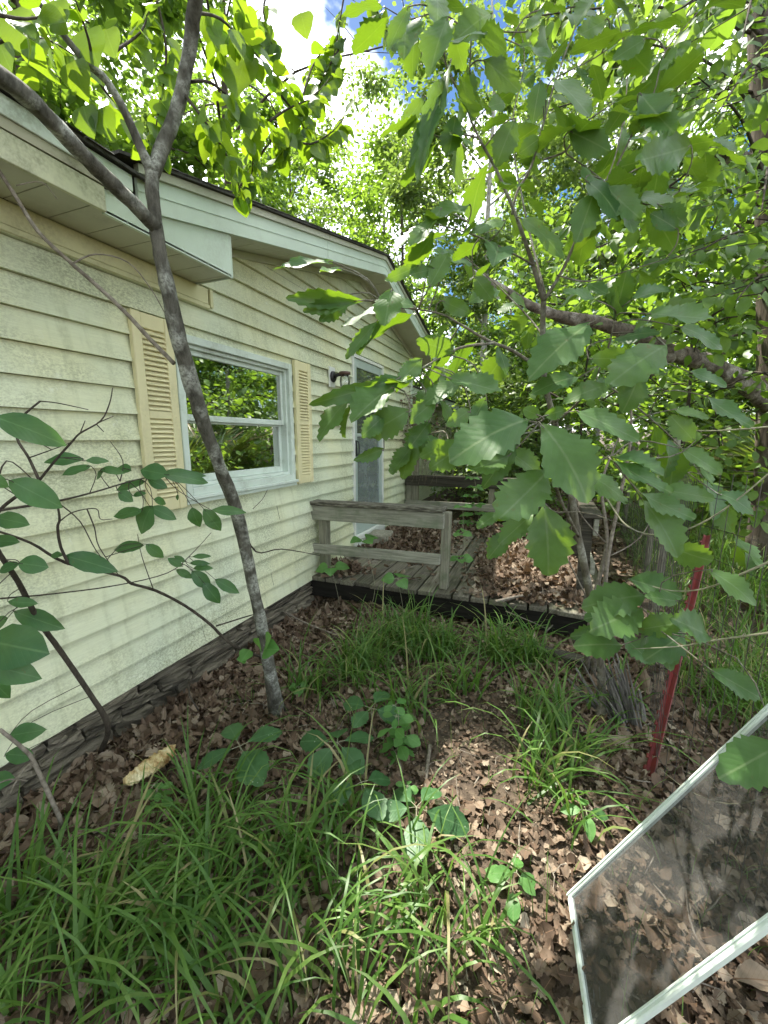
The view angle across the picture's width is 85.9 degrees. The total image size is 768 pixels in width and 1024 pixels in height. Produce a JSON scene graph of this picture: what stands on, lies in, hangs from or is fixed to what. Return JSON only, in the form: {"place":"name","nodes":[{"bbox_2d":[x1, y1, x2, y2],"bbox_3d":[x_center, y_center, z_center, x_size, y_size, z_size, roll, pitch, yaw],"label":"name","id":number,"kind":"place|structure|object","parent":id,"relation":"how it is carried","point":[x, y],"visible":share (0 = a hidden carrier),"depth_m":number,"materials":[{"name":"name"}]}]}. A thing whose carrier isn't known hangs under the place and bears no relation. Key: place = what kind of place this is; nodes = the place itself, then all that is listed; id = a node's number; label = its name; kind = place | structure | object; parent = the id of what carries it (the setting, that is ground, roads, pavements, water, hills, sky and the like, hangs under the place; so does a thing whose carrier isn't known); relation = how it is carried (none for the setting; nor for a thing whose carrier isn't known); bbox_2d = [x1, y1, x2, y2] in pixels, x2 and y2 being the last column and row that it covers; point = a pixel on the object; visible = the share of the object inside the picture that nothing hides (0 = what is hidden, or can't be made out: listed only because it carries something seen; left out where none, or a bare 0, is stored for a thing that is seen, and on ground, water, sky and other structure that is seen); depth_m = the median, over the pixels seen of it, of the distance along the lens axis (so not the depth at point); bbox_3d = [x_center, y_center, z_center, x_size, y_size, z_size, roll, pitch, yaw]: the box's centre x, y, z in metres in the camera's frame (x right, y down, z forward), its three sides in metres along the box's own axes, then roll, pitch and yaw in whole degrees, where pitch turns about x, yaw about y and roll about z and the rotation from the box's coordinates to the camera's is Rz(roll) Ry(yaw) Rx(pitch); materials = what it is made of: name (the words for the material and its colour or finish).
{"place":"outdoors","nodes":[
{"label":"outdoors","id":0,"kind":"place"},
{"bbox_2d":[0,0,755,430],"label":"sky","id":1,"kind":"structure","parent":0,"point":[296,52],"materials":[{"name":"white"}]},
{"bbox_2d":[0,430,767,1023],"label":"ground","id":2,"kind":"structure","parent":0,"point":[468,794],"depth_m":1.71,"materials":[{"name":"brown plant"}]},
{"bbox_2d":[0,728,62,834],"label":"dead shrub","id":3,"kind":"object","parent":2,"relation":"on","point":[38,771],"visible":0.95,"depth_m":1.38,"materials":[{"name":"wood"}]},
{"bbox_2d":[0,388,245,789],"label":"leafy shrub","id":4,"kind":"object","parent":2,"relation":"on","point":[23,646],"visible":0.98,"depth_m":1.29,"materials":[{"name":"green plant"}]},
{"bbox_2d":[123,744,175,785],"bbox_3d":[-1.037,1.119,1.833,0.113,0.073,0.205,4,11,21],"label":"yellow rock","id":5,"kind":"object","parent":2,"relation":"on","point":[135,775],"visible":0.93,"depth_m":1.82,"materials":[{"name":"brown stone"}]},
{"bbox_2d":[0,491,307,710],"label":"sapling shoot","id":6,"kind":"object","parent":2,"relation":"on","point":[211,592],"visible":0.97,"depth_m":1.67,"materials":[{"name":"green plant"}]},
{"bbox_2d":[143,777,172,811],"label":"green herb","id":7,"kind":"object","parent":2,"relation":"on","point":[153,795],"visible":0.72,"depth_m":1.68,"materials":[{"name":"plant"}]},
{"bbox_2d":[33,0,285,186],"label":"woodland tree","id":8,"kind":"object","parent":2,"relation":"on","point":[144,113],"visible":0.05,"depth_m":12.60,"materials":[{"name":"green plant"}]},
{"bbox_2d":[0,0,323,218],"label":"canopy tree","id":9,"kind":"object","parent":2,"relation":"on","point":[62,101],"visible":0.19,"depth_m":6.69,"materials":[{"name":"green plant"}]},
{"bbox_2d":[0,0,396,716],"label":"redbud tree","id":10,"kind":"object","parent":2,"relation":"on","point":[240,68],"visible":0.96,"depth_m":1.48,"materials":[{"name":"green plant"}]},
{"bbox_2d":[0,170,175,364],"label":"dead branch","id":11,"kind":"object","parent":10,"relation":"attached to","point":[98,286],"visible":0.99,"depth_m":1.49,"materials":[{"name":"brown wood"}]},
{"bbox_2d":[0,88,471,815],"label":"house","id":12,"kind":"structure","parent":2,"relation":"on","point":[270,362],"depth_m":2.20,"materials":[{"name":"plastic"}]},
{"bbox_2d":[175,334,298,504],"bbox_3d":[-0.997,-0.622,2.917,0.127,0.980,1.180,4,11,21],"label":"window","id":13,"kind":"structure","parent":12,"relation":"in","point":[248,397],"depth_m":2.92,"materials":[{"name":"clear glass"}]},
{"bbox_2d":[349,354,384,546],"bbox_3d":[-0.214,-0.678,4.973,0.178,2.190,0.900,4,11,21],"label":"storm door","id":14,"kind":"structure","parent":12,"relation":"in","point":[368,478],"depth_m":4.87,"materials":[{"name":"white plastic"}]},
{"bbox_2d":[198,722,281,786],"bbox_3d":[-0.615,1.113,1.817,0.322,0.231,0.328,1,10,7],"label":"seedling","id":15,"kind":"object","parent":2,"relation":"on","point":[261,758],"visible":0.84,"depth_m":1.75,"materials":[{"name":"green plant"}]},
{"bbox_2d":[0,0,483,234],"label":"canopy tree","id":16,"kind":"object","parent":2,"relation":"on","point":[195,89],"visible":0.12,"depth_m":9.15,"materials":[{"name":"green plant"}]},
{"bbox_2d":[206,143,358,229],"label":"woodland tree","id":17,"kind":"object","parent":2,"relation":"on","point":[331,214],"visible":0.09,"depth_m":17.96,"materials":[{"name":"green plant"}]},
{"bbox_2d":[288,681,307,696],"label":"seedling","id":18,"kind":"object","parent":2,"relation":"on","point":[299,692],"visible":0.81,"depth_m":2.44,"materials":[{"name":"green plant"}]},
{"bbox_2d":[209,79,395,248],"bbox_3d":[-3.084,-7.352,15.087,7.161,12.401,8.734,-1,10,-7],"label":"woodland tree","id":19,"kind":"object","parent":2,"relation":"on","point":[267,112],"visible":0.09,"depth_m":12.68,"materials":[{"name":"green plant"}]},
{"bbox_2d":[285,611,344,638],"bbox_3d":[-0.645,0.892,3.361,0.959,0.032,0.060,8,13,39],"label":"fallen stick","id":20,"kind":"object","parent":2,"relation":"on","point":[292,616],"visible":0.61,"depth_m":3.30,"materials":[{"name":"grey wood"}]},
{"bbox_2d":[316,561,348,599],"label":"seedling","id":21,"kind":"object","parent":2,"relation":"on","point":[323,567],"visible":1,"depth_m":3.63,"materials":[{"name":"green plant"}]},
{"bbox_2d":[300,728,373,777],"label":"seedling","id":22,"kind":"object","parent":2,"relation":"on","point":[310,742],"visible":0.83,"depth_m":1.83,"materials":[{"name":"green plant"}]},
{"bbox_2d":[0,580,711,1023],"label":"grass","id":23,"kind":"structure","parent":2,"relation":"on","point":[174,928],"depth_m":1.29,"materials":[{"name":"green plant"}]},
{"bbox_2d":[329,758,390,820],"bbox_3d":[-0.090,1.165,1.687,0.288,0.175,0.262,4,11,21],"label":"seedling","id":24,"kind":"object","parent":2,"relation":"on","point":[379,778],"visible":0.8,"depth_m":1.62,"materials":[{"name":"green plant"}]},
{"bbox_2d":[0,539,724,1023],"bbox_3d":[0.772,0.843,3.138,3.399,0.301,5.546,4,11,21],"label":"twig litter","id":25,"kind":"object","parent":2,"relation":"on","point":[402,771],"visible":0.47,"depth_m":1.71,"materials":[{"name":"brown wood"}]},
{"bbox_2d":[350,534,377,608],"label":"seedling","id":26,"kind":"object","parent":2,"relation":"on","point":[368,540],"visible":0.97,"depth_m":3.60,"materials":[{"name":"green plant"}]},
{"bbox_2d":[280,53,458,334],"bbox_3d":[-0.610,-9.366,17.518,7.639,15.219,7.775,-1,10,-7],"label":"woodland tree","id":27,"kind":"object","parent":2,"relation":"on","point":[375,88],"visible":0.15,"depth_m":15.47,"materials":[{"name":"green plant"}]},
{"bbox_2d":[343,691,401,728],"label":"seedling","id":28,"kind":"object","parent":2,"relation":"on","point":[361,718],"visible":0.82,"depth_m":2.07,"materials":[{"name":"green plant"}]},
{"bbox_2d":[14,613,767,1023],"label":"short grass","id":29,"kind":"structure","parent":2,"relation":"on","point":[434,841],"depth_m":1.65,"materials":[{"name":"green plant"}]},
{"bbox_2d":[381,572,409,606],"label":"seedling","id":30,"kind":"object","parent":2,"relation":"on","point":[388,578],"visible":0.86,"depth_m":3.40,"materials":[{"name":"green plant"}]},
{"bbox_2d":[377,698,420,766],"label":"green herb","id":31,"kind":"object","parent":2,"relation":"on","point":[401,739],"visible":0.98,"depth_m":1.95,"materials":[{"name":"plant"}]},
{"bbox_2d":[302,70,505,400],"bbox_3d":[0.582,-5.813,13.146,7.058,10.021,5.787,-6,12,-31],"label":"woodland tree","id":32,"kind":"object","parent":2,"relation":"on","point":[369,209],"visible":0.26,"depth_m":11.28,"materials":[{"name":"green plant"}]},
{"bbox_2d":[392,781,417,806],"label":"green herb","id":33,"kind":"object","parent":2,"relation":"on","point":[414,789],"visible":0.59,"depth_m":1.70,"materials":[{"name":"plant"}]},
{"bbox_2d":[383,784,469,863],"bbox_3d":[0.134,1.190,1.602,0.296,0.156,0.322,-7,12,-35],"label":"seedling","id":34,"kind":"object","parent":2,"relation":"on","point":[452,825],"visible":0.81,"depth_m":1.55,"materials":[{"name":"green plant"}]},
{"bbox_2d":[424,744,431,786],"bbox_3d":[0.199,1.171,1.893,0.021,0.019,0.278,2,10,11],"label":"fallen stick","id":35,"kind":"object","parent":2,"relation":"on","point":[428,757],"visible":0.83,"depth_m":1.93,"materials":[{"name":"wood"}]},
{"bbox_2d":[312,527,601,634],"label":"deck","id":36,"kind":"structure","parent":2,"relation":"on","point":[361,586],"depth_m":3.61,"materials":[{"name":"grey wood"}]},
{"bbox_2d":[365,529,392,547],"bbox_3d":[-0.050,0.322,5.036,0.269,0.155,0.372,3,10,15],"label":"stone block","id":37,"kind":"object","parent":36,"relation":"on","point":[382,534],"depth_m":4.91,"materials":[{"name":"stone"}]},
{"bbox_2d":[310,499,451,589],"bbox_3d":[-0.071,0.270,3.685,1.326,0.711,0.150,4,11,21],"label":"wooden railing","id":38,"kind":"object","parent":36,"relation":"on","point":[324,512],"visible":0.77,"depth_m":3.58,"materials":[{"name":"grey wood"}]},
{"bbox_2d":[314,518,594,612],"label":"fallen leaves","id":39,"kind":"object","parent":36,"relation":"on","point":[512,569],"visible":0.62,"depth_m":3.87,"materials":[{"name":"brown plant"}]},
{"bbox_2d":[405,400,513,526],"bbox_3d":[1.201,-0.695,5.942,1.900,1.818,0.140,4,11,21],"label":"wooden railing","id":40,"kind":"object","parent":36,"relation":"on","point":[412,492],"visible":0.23,"depth_m":6.07,"materials":[{"name":"grey wood"}]},
{"bbox_2d":[399,387,450,483],"bbox_3d":[0.554,-1.123,6.026,0.857,1.457,1.030,4,11,21],"label":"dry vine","id":41,"kind":"object","parent":40,"relation":"hanging from","point":[410,425],"visible":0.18,"depth_m":6.03,"materials":[{"name":"green plant"}]},
{"bbox_2d":[450,504,473,576],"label":"leafy plant","id":42,"kind":"object","parent":36,"relation":"on","point":[467,558],"visible":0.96,"depth_m":3.59,"materials":[{"name":"green plant"}]},
{"bbox_2d":[459,476,485,525],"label":"leafy plant","id":43,"kind":"object","parent":36,"relation":"on","point":[479,505],"visible":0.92,"depth_m":5.65,"materials":[{"name":"green plant"}]},
{"bbox_2d":[495,590,546,602],"bbox_3d":[1.199,0.662,3.319,0.698,0.055,0.076,-4,11,-22],"label":"fallen stick","id":44,"kind":"object","parent":36,"relation":"on","point":[509,598],"visible":0.64,"depth_m":3.22,"materials":[{"name":"beige wood"}]},
{"bbox_2d":[505,611,545,628],"bbox_3d":[1.109,0.837,3.114,0.402,0.207,0.076,-3,10,-14],"label":"fallen stick","id":45,"kind":"object","parent":36,"relation":"on","point":[528,620],"visible":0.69,"depth_m":3.08,"materials":[{"name":"grey wood"}]},
{"bbox_2d":[566,495,602,589],"bbox_3d":[2.061,0.162,4.364,0.140,0.685,2.350,4,11,21],"label":"wooden railing","id":46,"kind":"object","parent":36,"relation":"on","point":[587,531],"visible":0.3,"depth_m":3.33,"materials":[{"name":"grey wood"}]},
{"bbox_2d":[452,299,527,405],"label":"woodland tree","id":47,"kind":"object","parent":2,"relation":"on","point":[477,349],"visible":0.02,"depth_m":25.15,"materials":[{"name":"green plant"}]},
{"bbox_2d":[362,0,620,492],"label":"woodland tree","id":48,"kind":"object","parent":2,"relation":"on","point":[408,195],"visible":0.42,"depth_m":9.37,"materials":[{"name":"green plant"}]},
{"bbox_2d":[425,356,563,511],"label":"woodland sapling","id":49,"kind":"object","parent":2,"relation":"on","point":[471,394],"visible":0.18,"depth_m":7.77,"materials":[{"name":"green plant"}]},
{"bbox_2d":[458,180,550,364],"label":"woodland tree","id":50,"kind":"object","parent":2,"relation":"on","point":[531,211],"visible":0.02,"depth_m":19.57,"materials":[{"name":"green plant"}]},
{"bbox_2d":[485,858,535,925],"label":"seedling","id":51,"kind":"object","parent":2,"relation":"on","point":[514,909],"visible":0.82,"depth_m":1.35,"materials":[{"name":"green plant"}]},
{"bbox_2d":[444,366,577,490],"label":"woodland sapling","id":52,"kind":"object","parent":2,"relation":"on","point":[514,414],"visible":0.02,"depth_m":9.94,"materials":[{"name":"green plant"}]},
{"bbox_2d":[446,351,576,435],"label":"woodland sapling","id":53,"kind":"object","parent":2,"relation":"on","point":[461,402],"visible":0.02,"depth_m":10.92,"materials":[{"name":"green plant"}]},
{"bbox_2d":[273,0,767,791],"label":"oak sapling","id":54,"kind":"object","parent":2,"relation":"on","point":[485,440],"visible":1,"depth_m":1.28,"materials":[{"name":"green plant"}]},
{"bbox_2d":[652,421,767,431],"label":"briar cane","id":55,"kind":"object","parent":54,"relation":"attached to","point":[727,429],"visible":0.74,"depth_m":1.40,"materials":[{"name":"green plant"}]},
{"bbox_2d":[436,362,611,521],"bbox_3d":[2.450,-0.972,6.967,3.220,3.001,2.978,-8,13,-37],"label":"woodland sapling","id":56,"kind":"object","parent":2,"relation":"on","point":[512,390],"visible":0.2,"depth_m":6.87,"materials":[{"name":"green plant"}]},
{"bbox_2d":[447,276,632,464],"bbox_3d":[3.337,-2.231,8.936,4.004,4.608,5.150,3,11,18],"label":"woodland sapling","id":57,"kind":"object","parent":2,"relation":"on","point":[501,334],"visible":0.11,"depth_m":8.38,"materials":[{"name":"green plant"}]},
{"bbox_2d":[497,636,596,671],"bbox_3d":[1.133,0.978,2.888,0.689,0.060,0.100,7,12,34],"label":"timber plank","id":58,"kind":"object","parent":2,"relation":"on","point":[574,657],"visible":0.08,"depth_m":2.79,"materials":[{"name":"grey wood"}]},
{"bbox_2d":[458,170,639,403],"bbox_3d":[5.553,-6.428,15.292,5.889,10.198,7.183,0,10,0],"label":"woodland tree","id":59,"kind":"object","parent":2,"relation":"on","point":[509,221],"visible":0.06,"depth_m":13.98,"materials":[{"name":"green plant"}]},
{"bbox_2d":[455,311,660,440],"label":"woodland sapling","id":60,"kind":"object","parent":2,"relation":"on","point":[488,349],"visible":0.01,"depth_m":10.96,"materials":[{"name":"green plant"}]},
{"bbox_2d":[404,214,755,455],"bbox_3d":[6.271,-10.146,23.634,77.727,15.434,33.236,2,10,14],"label":"tree","id":61,"kind":"object","parent":2,"relation":"on","point":[431,290],"depth_m":24.43,"materials":[{"name":"green plant"}]},
{"bbox_2d":[559,797,608,841],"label":"seedling","id":62,"kind":"object","parent":2,"relation":"on","point":[590,826],"visible":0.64,"depth_m":1.58,"materials":[{"name":"green plant"}]},
{"bbox_2d":[537,269,655,434],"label":"woodland tree","id":63,"kind":"object","parent":2,"relation":"on","point":[592,366],"depth_m":16.93,"materials":[{"name":"green plant"}]},
{"bbox_2d":[451,172,753,498],"bbox_3d":[3.298,-1.998,6.329,4.185,5.135,3.936,4,11,21],"label":"young tree","id":64,"kind":"object","parent":2,"relation":"on","point":[539,249],"visible":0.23,"depth_m":6.13,"materials":[{"name":"green plant"}]},
{"bbox_2d":[563,392,646,475],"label":"woodland sapling","id":65,"kind":"object","parent":2,"relation":"on","point":[603,439],"visible":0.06,"depth_m":12.99,"materials":[{"name":"green plant"}]},
{"bbox_2d":[567,653,645,732],"bbox_3d":[1.286,0.960,2.290,0.318,0.436,0.386,-6,12,-30],"label":"tree stump","id":66,"kind":"object","parent":2,"relation":"on","point":[613,690],"visible":0.64,"depth_m":2.22,"materials":[{"name":"grey wood"}]},
{"bbox_2d":[568,409,648,675],"bbox_3d":[1.374,0.209,2.513,0.670,1.772,0.188,-1,10,-4],"label":"dead shrub","id":67,"kind":"object","parent":2,"relation":"on","point":[607,554],"visible":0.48,"depth_m":2.50,"materials":[{"name":"grey wood"}]},
{"bbox_2d":[474,0,750,432],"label":"woodland tree","id":68,"kind":"object","parent":2,"relation":"on","point":[604,261],"visible":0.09,"depth_m":11.10,"materials":[{"name":"green plant"}]},
{"bbox_2d":[463,0,767,584],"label":"furrowed tree","id":69,"kind":"object","parent":2,"relation":"on","point":[712,28],"visible":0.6,"depth_m":3.17,"materials":[{"name":"green plant"}]},
{"bbox_2d":[596,734,636,759],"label":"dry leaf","id":70,"kind":"object","parent":2,"relation":"on","point":[632,756],"visible":0.1,"depth_m":2.03,"materials":[{"name":"brown plant"}]},
{"bbox_2d":[506,0,744,440],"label":"woodland tree","id":71,"kind":"object","parent":2,"relation":"on","point":[570,205],"visible":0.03,"depth_m":10.82,"materials":[{"name":"green plant"}]},
{"bbox_2d":[497,119,767,574],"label":"young tree","id":72,"kind":"object","parent":2,"relation":"on","point":[731,343],"visible":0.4,"depth_m":3.54,"materials":[{"name":"green plant"}]},
{"bbox_2d":[533,447,748,546],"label":"undergrowth","id":73,"kind":"object","parent":2,"relation":"on","point":[621,514],"visible":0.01,"depth_m":6.98,"materials":[{"name":"green plant"}]},
{"bbox_2d":[566,704,767,1023],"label":"window screen","id":74,"kind":"object","parent":2,"relation":"on","point":[668,899],"depth_m":1.03,"materials":[{"name":"paint"}]},
{"bbox_2d":[643,534,709,780],"bbox_3d":[1.498,0.721,2.104,0.048,1.060,1.160,9,14,43],"label":"fence post","id":75,"kind":"object","parent":2,"relation":"on","point":[650,765],"visible":0.48,"depth_m":2.00,"materials":[{"name":"red metal"}]},
{"bbox_2d":[600,38,755,446],"bbox_3d":[9.877,-6.154,11.504,7.776,11.040,6.375,6,12,28],"label":"woodland tree","id":76,"kind":"object","parent":2,"relation":"on","point":[709,126],"visible":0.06,"depth_m":11.15,"materials":[{"name":"green plant"}]},
{"bbox_2d":[611,371,755,481],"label":"woodland sapling","id":77,"kind":"object","parent":2,"relation":"on","point":[694,419],"visible":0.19,"depth_m":10.91,"materials":[{"name":"green plant"}]},
{"bbox_2d":[615,331,754,463],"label":"woodland sapling","id":78,"kind":"object","parent":2,"relation":"on","point":[670,367],"visible":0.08,"depth_m":11.34,"materials":[{"name":"green plant"}]},
{"bbox_2d":[605,495,767,732],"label":"meadow grass","id":79,"kind":"structure","parent":2,"relation":"on","point":[762,594],"depth_m":3.03,"materials":[{"name":"green plant"}]},
{"bbox_2d":[620,438,767,939],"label":"wire fence","id":80,"kind":"object","parent":2,"relation":"on","point":[660,563],"visible":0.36,"depth_m":1.86,"materials":[{"name":"grey metal"}]},
{"bbox_2d":[606,473,767,535],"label":"briar cane","id":81,"kind":"object","parent":80,"relation":"attached to","point":[625,524],"visible":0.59,"depth_m":1.36,"materials":[{"name":"green plant"}]},
{"bbox_2d":[633,632,767,648],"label":"briar cane","id":82,"kind":"object","parent":80,"relation":"attached to","point":[755,634],"visible":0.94,"depth_m":1.34,"materials":[{"name":"green plant"}]},
{"bbox_2d":[652,561,767,591],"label":"briar cane","id":83,"kind":"object","parent":80,"relation":"attached to","point":[753,568],"visible":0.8,"depth_m":1.36,"materials":[{"name":"green plant"}]},
{"bbox_2d":[636,226,754,439],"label":"woodland tree","id":84,"kind":"object","parent":2,"relation":"on","point":[708,412],"visible":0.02,"depth_m":15.15,"materials":[{"name":"green plant"}]},
{"bbox_2d":[680,201,755,437],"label":"woodland tree","id":85,"kind":"object","parent":2,"relation":"on","point":[723,315],"visible":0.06,"depth_m":12.18,"materials":[{"name":"green plant"}]},
{"bbox_2d":[684,401,755,518],"bbox_3d":[6.236,-0.761,6.431,3.248,2.216,2.944,4,11,21],"label":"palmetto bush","id":86,"kind":"object","parent":2,"relation":"on","point":[737,477],"visible":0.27,"depth_m":6.67,"materials":[{"name":"green plant"}]},
{"bbox_2d":[692,412,754,502],"bbox_3d":[7.540,-0.922,7.125,3.871,2.448,4.648,4,11,21],"label":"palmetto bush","id":87,"kind":"object","parent":2,"relation":"on","point":[724,460],"visible":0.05,"depth_m":7.45,"materials":[{"name":"green plant"}]},
{"bbox_2d":[712,4,747,119],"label":"woodland tree","id":88,"kind":"object","parent":2,"relation":"on","point":[741,56],"visible":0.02,"depth_m":9.73,"materials":[{"name":"green plant"}]},
{"bbox_2d":[710,212,755,366],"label":"woodland tree","id":89,"kind":"object","parent":2,"relation":"on","point":[745,296],"visible":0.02,"depth_m":15.03,"materials":[{"name":"green plant"}]},
{"bbox_2d":[712,430,759,556],"bbox_3d":[5.252,-0.202,4.953,2.451,1.807,2.963,4,11,21],"label":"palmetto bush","id":90,"kind":"object","parent":2,"relation":"on","point":[751,473],"visible":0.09,"depth_m":5.35,"materials":[{"name":"green plant"}]}
]}

